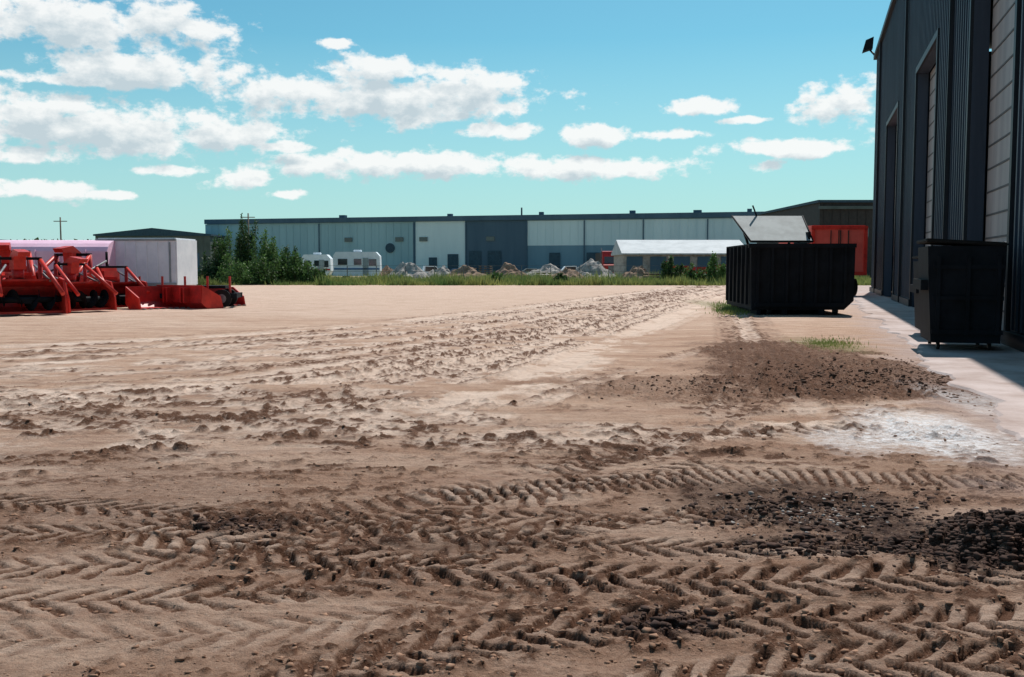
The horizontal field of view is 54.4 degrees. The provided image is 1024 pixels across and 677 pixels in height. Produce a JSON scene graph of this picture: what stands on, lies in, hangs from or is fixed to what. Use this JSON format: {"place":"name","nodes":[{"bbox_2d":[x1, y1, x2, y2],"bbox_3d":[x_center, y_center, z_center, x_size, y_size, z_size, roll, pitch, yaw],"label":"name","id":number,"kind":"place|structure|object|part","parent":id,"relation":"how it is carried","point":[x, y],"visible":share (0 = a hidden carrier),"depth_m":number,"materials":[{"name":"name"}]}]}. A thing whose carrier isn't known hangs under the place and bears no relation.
{"place":"outdoors","nodes":[
{"label":"outdoors","id":0,"kind":"place"},
{"bbox_2d":[204,207,764,274],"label":"long warehouse","id":1,"kind":"structure","parent":0,"point":[496,242],"depth_m":183.44,"materials":[{"name":"metal"}]},
{"bbox_2d":[344,236,494,241],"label":"windows","id":2,"kind":"structure","parent":1,"relation":"in","point":[488,238],"depth_m":186.69,"materials":[{"name":"black glass"}]},
{"bbox_2d":[429,251,598,273],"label":"dock doors","id":3,"kind":"structure","parent":1,"relation":"in","point":[494,257],"depth_m":183.48,"materials":[{"name":"grey metal"}]},
{"bbox_2d":[0,0,991,239],"label":"sky","id":4,"kind":"structure","parent":0,"point":[116,115],"materials":[{"name":"blue"}]},
{"bbox_2d":[0,275,1023,676],"bbox_3d":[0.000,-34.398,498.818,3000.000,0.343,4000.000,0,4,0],"label":"ground","id":5,"kind":"structure","parent":0,"point":[474,361],"depth_m":7.78,"materials":[{"name":"brown soil"}]},
{"bbox_2d":[0,256,6,278],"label":"snow blower attachment","id":6,"kind":"object","parent":5,"relation":"on","point":[2,269],"visible":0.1,"depth_m":36.68,"materials":[{"name":"red paint"}]},
{"bbox_2d":[0,242,44,278],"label":"snow blower attachment","id":7,"kind":"object","parent":5,"relation":"on","point":[5,249],"visible":0.18,"depth_m":39.17,"materials":[{"name":"red paint"}]},
{"bbox_2d":[0,249,67,314],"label":"snow blower attachment","id":8,"kind":"object","parent":5,"relation":"on","point":[22,291],"visible":1,"depth_m":34.68,"materials":[{"name":"red paint"}]},
{"bbox_2d":[0,240,115,273],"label":"tarp covered wagon","id":9,"kind":"object","parent":5,"relation":"on","point":[97,249],"visible":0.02,"depth_m":44.03,"materials":[{"name":"white fabric"}]},
{"bbox_2d":[53,217,66,239],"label":"utility pole","id":10,"kind":"object","parent":5,"relation":"on","point":[60,221],"visible":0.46,"depth_m":149.07,"materials":[{"name":"brown wood"}]},
{"bbox_2d":[35,246,119,281],"bbox_3d":[-17.749,-2.506,40.699,2.728,2.530,3.868,1,4,17],"label":"snow blower attachment","id":11,"kind":"object","parent":5,"relation":"on","point":[66,252],"visible":0.17,"depth_m":40.19,"materials":[{"name":"red paint"}]},
{"bbox_2d":[43,257,117,312],"bbox_3d":[-16.705,-2.037,37.396,3.165,2.070,2.232,2,5,24],"label":"snow blower attachment","id":12,"kind":"object","parent":5,"relation":"on","point":[92,294],"visible":0.64,"depth_m":37.20,"materials":[{"name":"red paint"}]},
{"bbox_2d":[91,264,149,306],"bbox_3d":[-16.402,-2.125,40.593,2.989,1.785,2.108,3,5,38],"label":"snow blower attachment","id":13,"kind":"object","parent":5,"relation":"on","point":[118,286],"visible":0.38,"depth_m":40.47,"materials":[{"name":"red paint"}]},
{"bbox_2d":[96,238,197,285],"bbox_3d":[-16.849,-3.131,46.192,3.665,2.986,2.698,0,4,3],"label":"white box trailer","id":14,"kind":"object","parent":5,"relation":"on","point":[152,261],"visible":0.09,"depth_m":44.86,"materials":[{"name":"paint"}]},
{"bbox_2d":[125,286,189,309],"bbox_3d":[-14.244,-1.665,40.354,1.530,0.902,2.527,3,5,38],"label":"loader bucket","id":15,"kind":"object","parent":5,"relation":"on","point":[138,298],"visible":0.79,"depth_m":40.15,"materials":[{"name":"red paint"}]},
{"bbox_2d":[93,228,224,273],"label":"olive workshop","id":16,"kind":"structure","parent":5,"relation":"on","point":[204,242],"depth_m":189.09,"materials":[{"name":"metal"}]},
{"bbox_2d":[197,253,199,273],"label":"doors","id":17,"kind":"structure","parent":16,"relation":"in","point":[198,260],"depth_m":189.35,"materials":[{"name":"metal"}]},
{"bbox_2d":[138,276,242,306],"bbox_3d":[-13.551,-1.959,41.662,4.200,1.300,1.865,0,4,-7],"label":"implement frame","id":18,"kind":"object","parent":5,"relation":"on","point":[229,296],"visible":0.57,"depth_m":41.12,"materials":[{"name":"black metal"}]},
{"bbox_2d":[156,285,225,308],"bbox_3d":[-13.288,-1.732,40.946,2.660,0.950,1.610,2,5,31],"label":"loader bucket","id":19,"kind":"object","parent":5,"relation":"on","point":[197,296],"visible":0.93,"depth_m":40.22,"materials":[{"name":"red paint"}]},
{"bbox_2d":[197,260,217,281],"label":"willow bush","id":20,"kind":"object","parent":5,"relation":"on","point":[208,272],"visible":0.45,"depth_m":97.09,"materials":[{"name":"green plant"}]},
{"bbox_2d":[201,235,228,280],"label":"willow bush","id":21,"kind":"object","parent":5,"relation":"on","point":[215,262],"visible":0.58,"depth_m":98.10,"materials":[{"name":"green plant"}]},
{"bbox_2d":[209,287,245,305],"bbox_3d":[-12.752,-1.798,42.852,1.368,0.808,2.261,4,6,44],"label":"loader bucket","id":22,"kind":"object","parent":5,"relation":"on","point":[240,301],"visible":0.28,"depth_m":43.40,"materials":[{"name":"red paint"}]},
{"bbox_2d":[217,226,245,281],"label":"willow bush","id":23,"kind":"object","parent":5,"relation":"on","point":[227,242],"visible":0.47,"depth_m":97.42,"materials":[{"name":"green plant"}]},
{"bbox_2d":[212,252,262,284],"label":"willow bush","id":24,"kind":"object","parent":5,"relation":"on","point":[233,274],"visible":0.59,"depth_m":92.62,"materials":[{"name":"green plant"}]},
{"bbox_2d":[236,213,258,268],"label":"willow bush","id":25,"kind":"object","parent":5,"relation":"on","point":[244,234],"visible":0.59,"depth_m":97.18,"materials":[{"name":"green plant"}]},
{"bbox_2d":[242,213,254,244],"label":"utility pole","id":26,"kind":"object","parent":5,"relation":"on","point":[248,217],"visible":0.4,"depth_m":149.02,"materials":[{"name":"brown wood"}]},
{"bbox_2d":[234,254,285,284],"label":"willow bush","id":27,"kind":"object","parent":5,"relation":"on","point":[264,275],"visible":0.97,"depth_m":92.54,"materials":[{"name":"green plant"}]},
{"bbox_2d":[247,227,275,262],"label":"willow bush","id":28,"kind":"object","parent":5,"relation":"on","point":[254,251],"visible":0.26,"depth_m":96.67,"materials":[{"name":"green plant"}]},
{"bbox_2d":[258,229,287,281],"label":"willow bush","id":29,"kind":"object","parent":5,"relation":"on","point":[271,255],"visible":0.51,"depth_m":95.07,"materials":[{"name":"green plant"}]},
{"bbox_2d":[276,244,303,279],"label":"willow bush","id":30,"kind":"object","parent":5,"relation":"on","point":[287,252],"visible":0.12,"depth_m":96.74,"materials":[{"name":"green plant"}]},
{"bbox_2d":[282,251,311,281],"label":"willow bush","id":31,"kind":"object","parent":5,"relation":"on","point":[292,271],"visible":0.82,"depth_m":94.22,"materials":[{"name":"green plant"}]},
{"bbox_2d":[298,260,328,282],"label":"willow bush","id":32,"kind":"object","parent":5,"relation":"on","point":[314,273],"visible":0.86,"depth_m":93.66,"materials":[{"name":"green plant"}]},
{"bbox_2d":[301,252,332,275],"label":"trailer","id":33,"kind":"object","parent":5,"relation":"on","point":[317,259],"visible":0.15,"depth_m":121.65,"materials":[{"name":"white paint"}]},
{"bbox_2d":[304,260,327,266],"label":"windows","id":34,"kind":"structure","parent":33,"relation":"in","point":[316,262],"depth_m":121.63,"materials":[{"name":"black glass"}]},
{"bbox_2d":[319,260,323,270],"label":"door","id":35,"kind":"structure","parent":33,"relation":"in","point":[321,262],"depth_m":121.66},
{"bbox_2d":[333,250,381,277],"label":"camper trailer","id":36,"kind":"object","parent":5,"relation":"on","point":[357,260],"visible":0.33,"depth_m":115.66,"materials":[{"name":"white paint"}]},
{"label":"windows","id":37,"kind":"part","parent":36,"relation":"part of","materials":[{"name":"grey glass"}]},
{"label":"door","id":38,"kind":"part","parent":36,"relation":"part of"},
{"bbox_2d":[381,265,393,276],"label":"rubble pile","id":39,"kind":"object","parent":5,"relation":"on","point":[386,268],"visible":0.2,"depth_m":119.21,"materials":[{"name":"stone"}]},
{"bbox_2d":[388,261,429,278],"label":"rubble pile","id":40,"kind":"object","parent":5,"relation":"on","point":[410,266],"visible":0.37,"depth_m":110.92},
{"bbox_2d":[422,266,437,272],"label":"pickup truck","id":41,"kind":"object","parent":5,"relation":"on","point":[427,268],"visible":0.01,"depth_m":127.68,"materials":[{"name":"white paint"}]},
{"bbox_2d":[428,265,450,276],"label":"rubble pile","id":42,"kind":"object","parent":5,"relation":"on","point":[443,268],"visible":0.22,"depth_m":117.08,"materials":[{"name":"grey stone"}]},
{"bbox_2d":[201,266,705,278],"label":"wire fence","id":43,"kind":"object","parent":5,"relation":"on","point":[463,271],"visible":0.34,"depth_m":102.75,"materials":[{"name":"metal"}]},
{"bbox_2d":[447,265,485,276],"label":"soil pile","id":44,"kind":"object","parent":5,"relation":"on","point":[467,268],"visible":0.21,"depth_m":109.39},
{"bbox_2d":[479,266,491,274],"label":"pallet stack","id":45,"kind":"object","parent":5,"relation":"on","point":[485,270],"visible":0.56,"depth_m":129.08,"materials":[{"name":"brown wood"}]},
{"bbox_2d":[487,270,503,281],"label":"willow bush","id":46,"kind":"object","parent":5,"relation":"on","point":[497,275],"visible":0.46,"depth_m":95.11,"materials":[{"name":"green plant"}]},
{"bbox_2d":[0,376,1023,676],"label":"dirt clods","id":47,"kind":"object","parent":5,"relation":"on","point":[580,622],"visible":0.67,"depth_m":5.16,"materials":[{"name":"brown soil"}]},
{"bbox_2d":[497,262,526,276],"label":"rubble pile","id":48,"kind":"object","parent":5,"relation":"on","point":[506,266],"visible":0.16,"depth_m":115.27,"materials":[{"name":"stone"}]},
{"bbox_2d":[523,268,536,272],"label":"parked car","id":49,"kind":"object","parent":5,"relation":"on","point":[527,269],"visible":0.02,"depth_m":141.67,"materials":[{"name":"grey metal"}]},
{"bbox_2d":[526,263,561,275],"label":"rubble pile","id":50,"kind":"object","parent":5,"relation":"on","point":[545,267],"visible":0.17,"depth_m":123.04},
{"bbox_2d":[553,273,567,281],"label":"willow bush","id":51,"kind":"object","parent":5,"relation":"on","point":[560,276],"visible":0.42,"depth_m":94.41,"materials":[{"name":"green plant"}]},
{"bbox_2d":[548,267,585,278],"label":"soil pile","id":52,"kind":"object","parent":5,"relation":"on","point":[574,274],"visible":0.2,"depth_m":106.03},
{"bbox_2d":[561,266,576,270],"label":"pickup truck","id":53,"kind":"object","parent":5,"relation":"on","point":[572,267],"visible":0.04,"depth_m":135.85,"materials":[{"name":"white paint"}]},
{"bbox_2d":[158,483,1023,640],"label":"mud clods","id":54,"kind":"object","parent":5,"relation":"on","point":[1005,536],"visible":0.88,"depth_m":6.05,"materials":[{"name":"black soil"}]},
{"bbox_2d":[576,258,615,277],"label":"rubble pile","id":55,"kind":"object","parent":5,"relation":"on","point":[591,265],"visible":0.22,"depth_m":110.81,"materials":[{"name":"grey stone"}]},
{"bbox_2d":[620,265,648,278],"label":"soil pile","id":56,"kind":"object","parent":5,"relation":"on","point":[635,268],"visible":0.23,"depth_m":107.03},
{"bbox_2d":[642,274,659,277],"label":"pallet stack","id":57,"kind":"object","parent":5,"relation":"on","point":[650,276],"visible":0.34,"depth_m":103.46,"materials":[{"name":"brown wood"}]},
{"bbox_2d":[658,255,685,279],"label":"willow bush","id":58,"kind":"object","parent":5,"relation":"on","point":[670,270],"visible":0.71,"depth_m":94.39,"materials":[{"name":"green plant"}]},
{"bbox_2d":[611,240,743,276],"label":"white storage shed","id":59,"kind":"structure","parent":5,"relation":"on","point":[647,255],"depth_m":118.49,"materials":[{"name":"metal"}]},
{"bbox_2d":[626,257,725,275],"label":"bay doors","id":60,"kind":"structure","parent":59,"relation":"in","point":[655,262],"depth_m":117.83,"materials":[{"name":"metal"}]},
{"bbox_2d":[666,261,720,273],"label":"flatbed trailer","id":61,"kind":"object","parent":5,"relation":"on","point":[686,266],"visible":0.01,"depth_m":108.92,"materials":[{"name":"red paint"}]},
{"bbox_2d":[683,263,706,281],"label":"willow bush","id":62,"kind":"object","parent":5,"relation":"on","point":[696,275],"visible":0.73,"depth_m":96.29,"materials":[{"name":"green plant"}]},
{"bbox_2d":[701,251,725,282],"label":"willow bush","id":63,"kind":"object","parent":5,"relation":"on","point":[711,268],"visible":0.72,"depth_m":95.03,"materials":[{"name":"green plant"}]},
{"bbox_2d":[705,298,762,318],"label":"grass","id":64,"kind":"structure","parent":5,"relation":"on","point":[727,309],"depth_m":37.39,"materials":[{"name":"green plant"}]},
{"bbox_2d":[577,348,976,405],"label":"mud clods","id":65,"kind":"object","parent":5,"relation":"on","point":[803,381],"visible":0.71,"depth_m":14.76,"materials":[{"name":"brown soil"}]},
{"bbox_2d":[726,243,856,314],"bbox_3d":[10.307,-2.271,37.660,3.709,2.500,5.745,0,4,3],"label":"roll off container","id":66,"kind":"object","parent":5,"relation":"on","point":[782,279],"visible":0.98,"depth_m":34.94,"materials":[{"name":"black metal"}]},
{"bbox_2d":[731,205,813,243],"bbox_3d":[9.308,-4.107,36.004,2.649,1.463,2.073,0,4,0],"label":"tilted hopper lid","id":67,"kind":"object","parent":66,"relation":"on","point":[776,229],"visible":0.89,"depth_m":35.65,"materials":[{"name":"grey metal"}]},
{"bbox_2d":[755,200,872,277],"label":"brown shed","id":68,"kind":"structure","parent":5,"relation":"on","point":[837,212],"depth_m":117.31,"materials":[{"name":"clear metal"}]},
{"bbox_2d":[717,479,918,535],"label":"gravel stones","id":69,"kind":"object","parent":5,"relation":"on","point":[802,502],"visible":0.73,"depth_m":6.90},
{"bbox_2d":[779,225,867,294],"bbox_3d":[18.646,-4.746,61.167,3.200,4.046,9.700,0,4,0],"label":"shipping container","id":70,"kind":"object","parent":5,"relation":"on","point":[857,234],"visible":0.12,"depth_m":56.73,"materials":[{"name":"red metal"}]},
{"bbox_2d":[850,291,1023,441],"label":"concrete apron","id":71,"kind":"object","parent":5,"relation":"on","point":[996,372],"visible":0.65,"depth_m":17.50,"materials":[{"name":"grey concrete"}]},
{"bbox_2d":[909,256,919,329],"bbox_3d":[10.495,-1.053,24.316,1.326,1.934,2.020,1,4,16],"label":"steel dumpster","id":72,"kind":"object","parent":71,"relation":"on","point":[916,298],"visible":0.06,"depth_m":24.79,"materials":[{"name":"metal"}]},
{"bbox_2d":[869,287,1023,351],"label":"base kerb","id":73,"kind":"structure","parent":71,"relation":"on","point":[1011,339],"depth_m":21.10,"materials":[{"name":"grey concrete"}]},
{"bbox_2d":[913,238,1008,349],"bbox_3d":[9.253,-0.944,20.718,1.560,2.235,2.020,1,4,16],"label":"steel dumpster","id":74,"kind":"object","parent":71,"relation":"on","point":[959,285],"visible":1,"depth_m":19.82,"materials":[{"name":"metal"}]},
{"bbox_2d":[891,51,991,291],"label":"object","id":75,"kind":"structure","parent":5,"relation":"on","point":[987,141],"depth_m":65.53,"materials":[{"name":"black metal"}]},
{"bbox_2d":[871,0,1023,334],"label":"wall panels","id":76,"kind":"object","parent":75,"relation":"attached to","point":[980,69],"visible":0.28,"depth_m":27.36,"materials":[{"name":"black metal"}]},
{"bbox_2d":[873,0,895,59],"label":"eave flashing","id":77,"kind":"object","parent":76,"relation":"attached to","point":[887,19],"visible":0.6,"depth_m":58.08,"materials":[{"name":"grey metal"}]},
{"bbox_2d":[873,0,953,301],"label":"downpipes","id":78,"kind":"object","parent":76,"relation":"attached to","point":[948,116],"visible":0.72,"depth_m":45.14,"materials":[{"name":"black metal"}]},
{"bbox_2d":[871,0,1023,333],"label":"cladding ribs","id":79,"kind":"object","parent":76,"relation":"attached to","point":[927,19],"visible":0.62,"depth_m":35.79,"materials":[{"name":"black metal"}]},
{"bbox_2d":[882,0,1021,330],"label":"door frames","id":80,"kind":"structure","parent":76,"relation":"attached to","point":[1013,140],"depth_m":27.31,"materials":[{"name":"black metal"}]},
{"bbox_2d":[989,0,992,48],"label":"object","id":81,"kind":"structure","parent":76,"relation":"attached to","point":[991,24],"depth_m":58.16,"materials":[{"name":"black metal"}]},
{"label":"lamp bracket","id":82,"kind":"object","parent":76,"relation":"attached to","visible":0},
{"bbox_2d":[862,37,873,52],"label":"floodlight head","id":83,"kind":"object","parent":82,"relation":"attached to","point":[868,45],"visible":1,"depth_m":66.07},
{"bbox_2d":[892,0,1014,329],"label":"overhead doors","id":84,"kind":"structure","parent":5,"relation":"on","point":[998,152],"depth_m":25.81,"materials":[{"name":"grey metal"}]},
{"bbox_2d":[892,0,1014,311],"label":"door joints","id":85,"kind":"object","parent":84,"relation":"attached to","point":[999,92],"depth_m":25.75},
{"bbox_2d":[197,268,870,285],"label":"grass","id":86,"kind":"structure","parent":0,"point":[510,279],"depth_m":91.29,"materials":[{"name":"green plant"}]},
{"bbox_2d":[595,248,613,272],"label":"semi truck","id":87,"kind":"object","parent":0,"point":[605,259],"visible":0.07,"depth_m":145.85,"materials":[{"name":"red paint"}]},
{"bbox_2d":[781,335,876,352],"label":"grass","id":88,"kind":"structure","parent":0,"point":[829,343],"depth_m":21.72,"materials":[{"name":"green plant"}]}
]}

